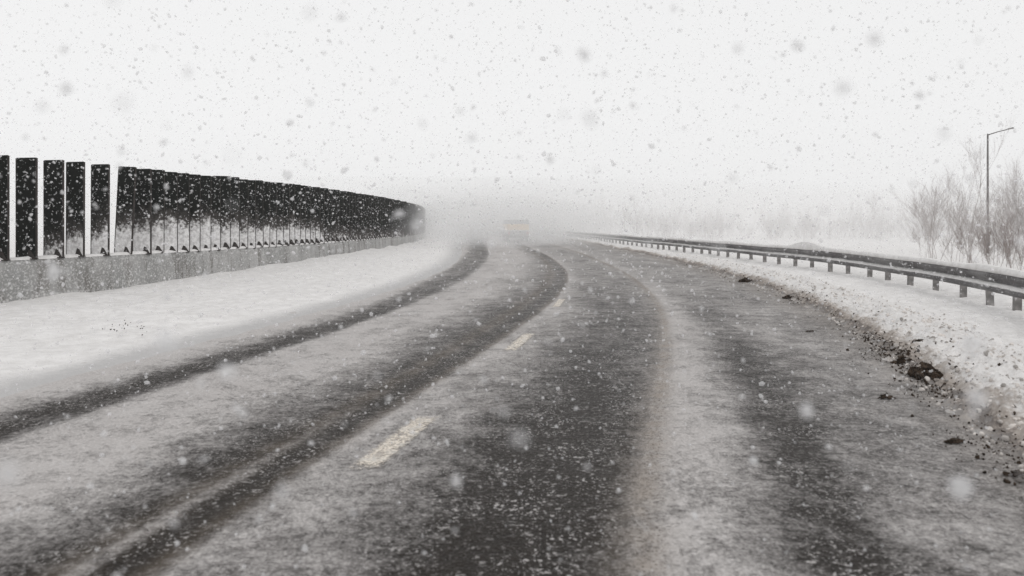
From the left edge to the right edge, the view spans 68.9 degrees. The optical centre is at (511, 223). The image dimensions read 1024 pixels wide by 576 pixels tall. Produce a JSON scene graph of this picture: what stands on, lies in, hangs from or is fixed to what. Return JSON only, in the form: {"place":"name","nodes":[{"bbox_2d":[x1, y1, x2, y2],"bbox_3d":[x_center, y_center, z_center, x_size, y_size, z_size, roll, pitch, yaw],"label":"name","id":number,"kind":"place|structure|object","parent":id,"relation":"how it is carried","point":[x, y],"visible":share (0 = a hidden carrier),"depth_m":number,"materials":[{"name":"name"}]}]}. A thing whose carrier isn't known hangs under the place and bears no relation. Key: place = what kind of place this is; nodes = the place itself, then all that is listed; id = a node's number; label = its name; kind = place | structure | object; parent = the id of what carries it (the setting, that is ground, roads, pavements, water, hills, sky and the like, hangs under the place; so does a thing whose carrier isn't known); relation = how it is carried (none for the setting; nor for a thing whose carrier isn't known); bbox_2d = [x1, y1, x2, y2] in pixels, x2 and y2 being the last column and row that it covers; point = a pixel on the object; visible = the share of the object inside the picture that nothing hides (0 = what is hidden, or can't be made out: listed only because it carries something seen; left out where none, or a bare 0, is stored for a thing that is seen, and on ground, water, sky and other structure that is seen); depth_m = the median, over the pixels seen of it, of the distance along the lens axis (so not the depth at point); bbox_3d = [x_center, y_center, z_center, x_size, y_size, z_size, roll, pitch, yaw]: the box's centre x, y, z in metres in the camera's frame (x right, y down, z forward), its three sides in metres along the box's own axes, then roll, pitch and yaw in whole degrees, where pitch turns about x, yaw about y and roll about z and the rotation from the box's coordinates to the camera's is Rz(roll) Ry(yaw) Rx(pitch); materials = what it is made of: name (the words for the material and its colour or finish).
{"place":"outdoors","nodes":[
{"label":"outdoors","id":0,"kind":"place"},
{"bbox_2d":[0,230,1023,575],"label":"road","id":1,"kind":"structure","parent":0,"point":[620,412],"depth_m":5.35,"materials":[{"name":"asphalt"}]},
{"bbox_2d":[0,230,461,397],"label":"snow verge","id":2,"kind":"structure","parent":1,"relation":"on","point":[49,339],"depth_m":13.72,"materials":[{"name":"snow"}]},
{"bbox_2d":[351,416,433,468],"bbox_3d":[-0.837,1.593,5.525,0.233,0.001,1.425,0,0,12],"label":"lane marking","id":3,"kind":"object","parent":1,"relation":"on","point":[372,458],"visible":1,"depth_m":5.42,"materials":[{"name":"beige paint"}]},
{"bbox_2d":[502,220,528,241],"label":"box truck","id":4,"kind":"object","parent":1,"relation":"on","point":[516,229],"visible":1,"depth_m":66.00,"materials":[{"name":"white paint"}]},
{"bbox_2d":[505,333,533,350],"bbox_3d":[0.113,1.593,10.150,0.209,0.001,1.566,0,0,11],"label":"lane marking","id":5,"kind":"object","parent":1,"relation":"on","point":[524,338],"visible":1,"depth_m":10.12,"materials":[{"name":"beige paint"}]},
{"bbox_2d":[553,299,563,306],"bbox_3d":[0.949,1.593,15.100,0.190,0.001,1.646,0,0,8],"label":"lane marking","id":6,"kind":"object","parent":1,"relation":"on","point":[556,304],"visible":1,"depth_m":14.96,"materials":[{"name":"beige paint"}]},
{"bbox_2d":[102,259,1023,504],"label":"mud debris","id":7,"kind":"object","parent":1,"relation":"on","point":[926,383],"visible":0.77,"depth_m":7.54,"materials":[{"name":"soil"}]},
{"bbox_2d":[738,277,751,282],"bbox_3d":[6.446,1.551,20.519,0.326,0.184,0.359,0,0,-31],"label":"mud clod","id":8,"kind":"object","parent":1,"relation":"on","point":[745,279],"visible":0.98,"depth_m":20.50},
{"bbox_2d":[878,394,895,398],"bbox_3d":[3.417,1.577,6.829,0.172,0.045,0.089,0,0,0],"label":"mud clod","id":9,"kind":"object","parent":1,"relation":"on","point":[883,396],"visible":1,"depth_m":6.80,"materials":[{"name":"soil"}]},
{"bbox_2d":[907,362,943,379],"bbox_3d":[4.291,1.526,7.747,0.339,0.196,0.304,0,0,0],"label":"mud clod","id":10,"kind":"object","parent":1,"relation":"on","point":[927,369],"visible":0.97,"depth_m":7.66,"materials":[{"name":"soil"}]},
{"bbox_2d":[944,437,964,443],"bbox_3d":[3.221,1.580,5.445,0.160,0.042,0.074,0,0,0],"label":"mud clod","id":11,"kind":"object","parent":1,"relation":"on","point":[954,440],"visible":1,"depth_m":5.42,"materials":[{"name":"soil"}]},
{"bbox_2d":[1002,469,1023,475],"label":"mud clod","id":12,"kind":"object","parent":1,"relation":"on","point":[1018,472],"visible":1,"depth_m":4.73,"materials":[{"name":"soil"}]},
{"bbox_2d":[0,0,1023,225],"label":"sky","id":13,"kind":"structure","parent":0,"point":[466,112],"materials":[{"name":"white"}]},
{"bbox_2d":[10,226,1023,271],"bbox_3d":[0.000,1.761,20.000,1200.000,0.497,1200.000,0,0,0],"label":"snow field","id":14,"kind":"structure","parent":0,"point":[898,245],"depth_m":82.41,"materials":[{"name":"snow"}]},
{"bbox_2d":[0,232,425,302],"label":"concrete barrier","id":15,"kind":"object","parent":14,"relation":"on","point":[24,278],"visible":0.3,"depth_m":17.64,"materials":[{"name":"concrete"}]},
{"bbox_2d":[0,155,9,260],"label":"barrier slat","id":16,"kind":"object","parent":15,"relation":"on","point":[4,207],"visible":0.99,"depth_m":14.54,"materials":[{"name":"metal"}]},
{"bbox_2d":[15,157,37,258],"bbox_3d":[-9.834,-0.315,15.128,0.474,2.060,0.160,0,0,9],"label":"barrier slat","id":17,"kind":"object","parent":15,"relation":"on","point":[26,207],"visible":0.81,"depth_m":15.11,"materials":[{"name":"metal"}]},
{"bbox_2d":[43,160,64,257],"bbox_3d":[-9.632,-0.316,15.698,0.474,2.060,0.160,0,0,11],"label":"barrier slat","id":18,"kind":"object","parent":15,"relation":"on","point":[53,207],"visible":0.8,"depth_m":15.68,"materials":[{"name":"metal"}]},
{"bbox_2d":[66,162,85,256],"bbox_3d":[-9.464,-0.319,16.187,0.474,2.060,0.160,0,0,15],"label":"barrier slat","id":19,"kind":"object","parent":15,"relation":"on","point":[75,207],"visible":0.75,"depth_m":16.17,"materials":[{"name":"metal"}]},
{"bbox_2d":[90,164,109,255],"bbox_3d":[-9.264,-0.315,16.801,0.474,2.060,0.160,0,0,13],"label":"barrier slat","id":20,"kind":"object","parent":15,"relation":"on","point":[100,209],"visible":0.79,"depth_m":16.78,"materials":[{"name":"metal"}]},
{"bbox_2d":[114,166,136,253],"bbox_3d":[-9.053,-0.315,17.480,0.474,2.060,0.160,4,1,13],"label":"barrier slat","id":21,"kind":"object","parent":15,"relation":"on","point":[125,209],"visible":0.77,"depth_m":17.46,"materials":[{"name":"metal"}]},
{"bbox_2d":[133,169,151,253],"bbox_3d":[-8.913,-0.301,17.989,0.474,2.060,0.160,0,0,7],"label":"barrier slat","id":22,"kind":"object","parent":15,"relation":"on","point":[142,236],"visible":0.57,"depth_m":17.97,"materials":[{"name":"metal"}]},
{"bbox_2d":[152,169,164,252],"bbox_3d":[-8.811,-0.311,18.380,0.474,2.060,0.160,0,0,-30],"label":"barrier slat","id":23,"kind":"object","parent":15,"relation":"on","point":[158,206],"visible":0.56,"depth_m":18.41,"materials":[{"name":"metal"}]},
{"bbox_2d":[164,172,177,252],"bbox_3d":[-8.690,-0.288,18.839,0.474,2.060,0.160,0,0,-35],"label":"barrier slat","id":24,"kind":"object","parent":15,"relation":"on","point":[171,213],"visible":0.56,"depth_m":18.88,"materials":[{"name":"metal"}]},
{"bbox_2d":[178,173,189,252],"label":"barrier slat","id":25,"kind":"object","parent":15,"relation":"on","point":[183,212],"visible":0.57,"depth_m":19.31,"materials":[{"name":"metal"}]},
{"bbox_2d":[189,174,200,251],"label":"barrier slat","id":26,"kind":"object","parent":15,"relation":"on","point":[195,209],"visible":0.56,"depth_m":19.76,"materials":[{"name":"metal"}]},
{"bbox_2d":[200,175,210,251],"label":"barrier slat","id":27,"kind":"object","parent":15,"relation":"on","point":[205,211],"visible":0.56,"depth_m":20.23,"materials":[{"name":"metal"}]},
{"bbox_2d":[211,176,220,250],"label":"barrier slat","id":28,"kind":"object","parent":15,"relation":"on","point":[216,211],"visible":0.6,"depth_m":20.64,"materials":[{"name":"metal"}]},
{"bbox_2d":[220,176,230,248],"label":"barrier slat","id":29,"kind":"object","parent":15,"relation":"on","point":[226,211],"visible":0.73,"depth_m":21.11,"materials":[{"name":"metal"}]},
{"bbox_2d":[231,177,239,247],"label":"barrier slat","id":30,"kind":"object","parent":15,"relation":"on","point":[235,214],"visible":0.5,"depth_m":21.58,"materials":[{"name":"metal"}]},
{"bbox_2d":[239,179,248,248],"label":"barrier slat","id":31,"kind":"object","parent":15,"relation":"on","point":[244,184],"visible":0.55,"depth_m":22.04,"materials":[{"name":"metal"}]},
{"bbox_2d":[248,180,255,248],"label":"barrier slat","id":32,"kind":"object","parent":15,"relation":"on","point":[252,214],"visible":0.51,"depth_m":22.51,"materials":[{"name":"metal"}]},
{"bbox_2d":[250,180,263,246],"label":"barrier slat","id":33,"kind":"object","parent":15,"relation":"on","point":[259,217],"visible":0.55,"depth_m":22.93,"materials":[{"name":"metal"}]},
{"bbox_2d":[263,181,269,245],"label":"barrier slat","id":34,"kind":"object","parent":15,"relation":"on","point":[266,206],"visible":0.5,"depth_m":23.39,"materials":[{"name":"metal"}]},
{"bbox_2d":[270,183,276,247],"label":"barrier slat","id":35,"kind":"object","parent":15,"relation":"on","point":[273,213],"visible":0.52,"depth_m":23.83,"materials":[{"name":"metal"}]},
{"bbox_2d":[270,182,283,245],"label":"barrier slat","id":36,"kind":"object","parent":15,"relation":"on","point":[280,213],"visible":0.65,"depth_m":24.33,"materials":[{"name":"metal"}]},
{"bbox_2d":[284,184,289,245],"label":"barrier slat","id":37,"kind":"object","parent":15,"relation":"on","point":[287,214],"visible":0.49,"depth_m":24.72,"materials":[{"name":"metal"}]},
{"bbox_2d":[284,183,294,244],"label":"barrier slat","id":38,"kind":"object","parent":15,"relation":"on","point":[292,214],"visible":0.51,"depth_m":25.18,"materials":[{"name":"metal"}]},
{"bbox_2d":[295,184,300,244],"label":"barrier slat","id":39,"kind":"object","parent":15,"relation":"on","point":[297,213],"visible":0.51,"depth_m":25.60,"materials":[{"name":"metal"}]},
{"bbox_2d":[301,185,305,243],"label":"barrier slat","id":40,"kind":"object","parent":15,"relation":"on","point":[303,213],"visible":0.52,"depth_m":26.06,"materials":[{"name":"metal"}]},
{"bbox_2d":[306,186,310,243],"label":"barrier slat","id":41,"kind":"object","parent":15,"relation":"on","point":[308,214],"visible":0.47,"depth_m":26.49,"materials":[{"name":"metal"}]},
{"bbox_2d":[311,187,315,243],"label":"barrier slat","id":42,"kind":"object","parent":15,"relation":"on","point":[313,218],"visible":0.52,"depth_m":26.90,"materials":[{"name":"metal"}]},
{"bbox_2d":[315,187,319,242],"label":"barrier slat","id":43,"kind":"object","parent":15,"relation":"on","point":[317,192],"visible":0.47,"depth_m":27.36,"materials":[{"name":"metal"}]},
{"bbox_2d":[320,189,324,243],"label":"barrier slat","id":44,"kind":"object","parent":15,"relation":"on","point":[322,215],"visible":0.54,"depth_m":27.85,"materials":[{"name":"metal"}]},
{"bbox_2d":[320,188,328,241],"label":"barrier slat","id":45,"kind":"object","parent":15,"relation":"on","point":[326,210],"visible":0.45,"depth_m":28.29,"materials":[{"name":"metal"}]},
{"bbox_2d":[328,189,331,242],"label":"barrier slat","id":46,"kind":"object","parent":15,"relation":"on","point":[330,218],"visible":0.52,"depth_m":28.75,"materials":[{"name":"metal"}]},
{"bbox_2d":[332,189,335,241],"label":"barrier slat","id":47,"kind":"object","parent":15,"relation":"on","point":[333,214],"visible":0.45,"depth_m":29.16,"materials":[{"name":"metal"}]},
{"bbox_2d":[336,190,339,241],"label":"barrier slat","id":48,"kind":"object","parent":15,"relation":"on","point":[338,215],"visible":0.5,"depth_m":29.60,"materials":[{"name":"metal"}]},
{"bbox_2d":[340,191,342,242],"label":"barrier slat","id":49,"kind":"object","parent":15,"relation":"on","point":[341,215],"visible":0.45,"depth_m":30.06,"materials":[{"name":"metal"}]},
{"bbox_2d":[343,191,346,240],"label":"barrier slat","id":50,"kind":"object","parent":15,"relation":"on","point":[344,215],"visible":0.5,"depth_m":30.51,"materials":[{"name":"metal"}]},
{"bbox_2d":[347,191,349,240],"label":"barrier slat","id":51,"kind":"object","parent":15,"relation":"on","point":[348,215],"visible":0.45,"depth_m":30.97,"materials":[{"name":"metal"}]},
{"bbox_2d":[350,192,352,240],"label":"barrier slat","id":52,"kind":"object","parent":15,"relation":"on","point":[351,216],"visible":0.41,"depth_m":31.43,"materials":[{"name":"metal"}]},
{"bbox_2d":[353,192,355,240],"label":"barrier slat","id":53,"kind":"object","parent":15,"relation":"on","point":[354,216],"visible":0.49,"depth_m":31.91,"materials":[{"name":"metal"}]},
{"bbox_2d":[356,194,358,240],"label":"barrier slat","id":54,"kind":"object","parent":15,"relation":"on","point":[357,216],"visible":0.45,"depth_m":32.38,"materials":[{"name":"metal"}]},
{"bbox_2d":[356,193,361,239],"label":"barrier slat","id":55,"kind":"object","parent":15,"relation":"on","point":[360,216],"visible":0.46,"depth_m":32.81,"materials":[{"name":"metal"}]},
{"bbox_2d":[362,194,363,240],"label":"barrier slat","id":56,"kind":"object","parent":15,"relation":"on","point":[363,217],"visible":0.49,"depth_m":33.27,"materials":[{"name":"metal"}]},
{"bbox_2d":[363,194,366,239],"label":"barrier slat","id":57,"kind":"object","parent":15,"relation":"on","point":[365,216],"visible":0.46,"depth_m":33.73,"materials":[{"name":"metal"}]},
{"bbox_2d":[367,195,368,239],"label":"barrier slat","id":58,"kind":"object","parent":15,"relation":"on","point":[368,217],"visible":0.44,"depth_m":34.21,"materials":[{"name":"metal"}]},
{"bbox_2d":[369,195,371,239],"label":"barrier slat","id":59,"kind":"object","parent":15,"relation":"on","point":[370,216],"visible":0.44,"depth_m":34.67,"materials":[{"name":"metal"}]},
{"bbox_2d":[371,195,373,238],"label":"barrier slat","id":60,"kind":"object","parent":15,"relation":"on","point":[372,216],"visible":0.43,"depth_m":35.14,"materials":[{"name":"metal"}]},
{"bbox_2d":[374,196,375,238],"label":"barrier slat","id":61,"kind":"object","parent":15,"relation":"on","point":[375,217],"visible":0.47,"depth_m":35.62,"materials":[{"name":"metal"}]},
{"bbox_2d":[376,196,377,238],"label":"barrier slat","id":62,"kind":"object","parent":15,"relation":"on","point":[377,217],"visible":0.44,"depth_m":36.04,"materials":[{"name":"metal"}]},
{"bbox_2d":[378,197,379,238],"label":"barrier slat","id":63,"kind":"object","parent":15,"relation":"on","point":[379,217],"visible":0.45,"depth_m":36.50,"materials":[{"name":"metal"}]},
{"bbox_2d":[380,197,381,237],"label":"barrier slat","id":64,"kind":"object","parent":15,"relation":"on","point":[380,217],"visible":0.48,"depth_m":36.98,"materials":[{"name":"metal"}]},
{"bbox_2d":[382,197,383,237],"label":"barrier slat","id":65,"kind":"object","parent":15,"relation":"on","point":[383,217],"visible":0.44,"depth_m":37.49,"materials":[{"name":"metal"}]},
{"bbox_2d":[384,197,385,237],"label":"barrier slat","id":66,"kind":"object","parent":15,"relation":"on","point":[385,217],"visible":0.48,"depth_m":37.94,"materials":[{"name":"metal"}]},
{"bbox_2d":[386,198,387,237],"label":"barrier slat","id":67,"kind":"object","parent":15,"relation":"on","point":[387,217],"visible":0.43,"depth_m":38.43,"materials":[{"name":"metal"}]},
{"bbox_2d":[388,198,389,237],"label":"barrier slat","id":68,"kind":"object","parent":15,"relation":"on","point":[388,216],"visible":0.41,"depth_m":38.93,"materials":[{"name":"metal"}]},
{"bbox_2d":[389,198,390,236],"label":"barrier slat","id":69,"kind":"object","parent":15,"relation":"on","point":[390,219],"visible":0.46,"depth_m":39.39,"materials":[{"name":"metal"}]},
{"bbox_2d":[391,199,392,237],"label":"barrier slat","id":70,"kind":"object","parent":15,"relation":"on","point":[392,218],"visible":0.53,"depth_m":39.84,"materials":[{"name":"metal"}]},
{"bbox_2d":[393,199,394,236],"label":"barrier slat","id":71,"kind":"object","parent":15,"relation":"on","point":[393,217],"visible":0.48,"depth_m":40.31,"materials":[{"name":"metal"}]},
{"bbox_2d":[395,200,395,237],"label":"barrier slat","id":72,"kind":"object","parent":15,"relation":"on","point":[395,218],"visible":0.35,"depth_m":40.82,"materials":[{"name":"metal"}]},
{"bbox_2d":[396,200,396,235],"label":"barrier slat","id":73,"kind":"object","parent":15,"relation":"on","point":[396,217],"visible":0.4,"depth_m":41.23,"materials":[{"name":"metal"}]},
{"bbox_2d":[397,200,397,235],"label":"barrier slat","id":74,"kind":"object","parent":15,"relation":"on","point":[397,217],"visible":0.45,"depth_m":41.67,"materials":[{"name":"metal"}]},
{"bbox_2d":[398,200,399,235],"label":"barrier slat","id":75,"kind":"object","parent":15,"relation":"on","point":[398,217],"visible":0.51,"depth_m":42.11,"materials":[{"name":"metal"}]},
{"bbox_2d":[400,201,400,236],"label":"barrier slat","id":76,"kind":"object","parent":15,"relation":"on","point":[400,218],"visible":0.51,"depth_m":42.56,"materials":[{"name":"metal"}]},
{"bbox_2d":[401,201,401,236],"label":"barrier slat","id":77,"kind":"object","parent":15,"relation":"on","point":[401,218],"visible":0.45,"depth_m":42.97,"materials":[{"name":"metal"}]},
{"bbox_2d":[402,201,402,235],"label":"barrier slat","id":78,"kind":"object","parent":15,"relation":"on","point":[402,218],"visible":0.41,"depth_m":43.48,"materials":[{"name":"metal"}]},
{"bbox_2d":[403,201,404,235],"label":"barrier slat","id":79,"kind":"object","parent":15,"relation":"on","point":[403,218],"visible":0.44,"depth_m":43.90,"materials":[{"name":"metal"}]},
{"bbox_2d":[405,202,405,236],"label":"barrier slat","id":80,"kind":"object","parent":15,"relation":"on","point":[405,219],"visible":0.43,"depth_m":44.42,"materials":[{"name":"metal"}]},
{"bbox_2d":[404,201,406,235],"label":"barrier slat","id":81,"kind":"object","parent":15,"relation":"on","point":[406,217],"visible":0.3,"depth_m":44.90,"materials":[{"name":"metal"}]},
{"bbox_2d":[407,203,408,234],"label":"barrier slat","id":82,"kind":"object","parent":15,"relation":"on","point":[408,220],"visible":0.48,"depth_m":45.80,"materials":[{"name":"metal"}]},
{"bbox_2d":[408,203,409,235],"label":"barrier slat","id":83,"kind":"object","parent":15,"relation":"on","point":[409,221],"visible":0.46,"depth_m":46.24,"materials":[{"name":"metal"}]},
{"bbox_2d":[410,203,410,235],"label":"barrier slat","id":84,"kind":"object","parent":15,"relation":"on","point":[410,219],"visible":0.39,"depth_m":47.15,"materials":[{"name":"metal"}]},
{"bbox_2d":[411,203,411,235],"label":"barrier slat","id":85,"kind":"object","parent":15,"relation":"on","point":[411,219],"visible":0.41,"depth_m":47.66,"materials":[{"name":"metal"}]},
{"bbox_2d":[412,204,412,234],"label":"barrier slat","id":86,"kind":"object","parent":15,"relation":"on","point":[412,219],"visible":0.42,"depth_m":48.16,"materials":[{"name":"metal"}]},
{"bbox_2d":[413,204,413,234],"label":"barrier slat","id":87,"kind":"object","parent":15,"relation":"on","point":[413,219],"visible":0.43,"depth_m":48.60,"materials":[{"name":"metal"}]},
{"bbox_2d":[414,204,414,234],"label":"barrier slat","id":88,"kind":"object","parent":15,"relation":"on","point":[414,219],"visible":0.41,"depth_m":49.50,"materials":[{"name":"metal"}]},
{"bbox_2d":[415,204,415,234],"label":"barrier slat","id":89,"kind":"object","parent":15,"relation":"on","point":[415,219],"visible":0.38,"depth_m":50.43,"materials":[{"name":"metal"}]},
{"bbox_2d":[538,229,1023,310],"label":"guardrail","id":90,"kind":"object","parent":14,"relation":"on","point":[990,279],"visible":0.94,"depth_m":21.04,"materials":[{"name":"metal"}]},
{"bbox_2d":[568,191,1023,241],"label":"hedgerow mass","id":91,"kind":"object","parent":14,"relation":"on","point":[878,228],"visible":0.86,"depth_m":94.62,"materials":[{"name":"grey plant"}]},
{"bbox_2d":[907,203,947,256],"bbox_3d":[21.204,0.347,38.369,2.308,3.113,3.316,0,0,0],"label":"bare bush","id":92,"kind":"object","parent":14,"relation":"on","point":[941,226],"visible":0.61,"depth_m":38.03,"materials":[{"name":"brown plant"}]},
{"bbox_2d":[889,173,973,258],"bbox_3d":[18.742,-0.247,33.226,3.323,4.304,2.436,0,0,0],"label":"bare bush","id":93,"kind":"object","parent":14,"relation":"on","point":[931,212],"visible":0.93,"depth_m":32.85,"materials":[{"name":"brown plant"}]},
{"bbox_2d":[897,179,999,262],"bbox_3d":[16.433,0.006,28.395,2.942,3.794,4.254,0,0,0],"label":"bare bush","id":94,"kind":"object","parent":14,"relation":"on","point":[962,229],"visible":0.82,"depth_m":28.02,"materials":[{"name":"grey plant"}]},
{"bbox_2d":[932,122,1010,262],"bbox_3d":[20.743,-1.417,33.527,3.163,6.640,5.043,0,0,0],"label":"bare bush","id":95,"kind":"object","parent":14,"relation":"on","point":[975,172],"visible":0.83,"depth_m":34.00,"materials":[{"name":"brown plant"}]},
{"bbox_2d":[943,189,1023,269],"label":"bare bush","id":96,"kind":"object","parent":14,"relation":"on","point":[1005,245],"visible":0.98,"depth_m":23.28,"materials":[{"name":"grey plant"}]},
{"bbox_2d":[960,191,1023,266],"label":"bare bush","id":97,"kind":"object","parent":14,"relation":"on","point":[1013,220],"visible":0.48,"depth_m":28.91,"materials":[{"name":"brown plant"}]},
{"bbox_2d":[986,127,1013,252],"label":"street lamp","id":98,"kind":"object","parent":14,"relation":"on","point":[987,197],"visible":0.69,"depth_m":46.95,"materials":[{"name":"metal"}]},
{"bbox_2d":[982,157,1022,263],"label":"bare bush","id":99,"kind":"object","parent":14,"relation":"on","point":[1006,205],"visible":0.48,"depth_m":33.96,"materials":[{"name":"brown plant"}]},
{"bbox_2d":[986,151,1023,248],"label":"bare bush","id":100,"kind":"object","parent":14,"relation":"on","point":[1016,199],"visible":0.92,"depth_m":28.99,"materials":[{"name":"brown plant"}]},
{"bbox_2d":[529,231,1023,465],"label":"snow bank","id":101,"kind":"structure","parent":0,"point":[1001,321],"depth_m":12.24,"materials":[{"name":"snow"}]},
{"bbox_2d":[671,254,1023,471],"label":"snow debris","id":102,"kind":"object","parent":101,"relation":"on","point":[1004,438],"visible":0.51,"depth_m":8.52,"materials":[{"name":"snow"}]},
{"bbox_2d":[890,355,905,363],"bbox_3d":[4.442,1.551,8.533,0.240,0.109,0.135,0,0,20],"label":"mud clod","id":103,"kind":"object","parent":101,"relation":"on","point":[901,359],"visible":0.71,"depth_m":8.50,"materials":[{"name":"soil"}]}
]}

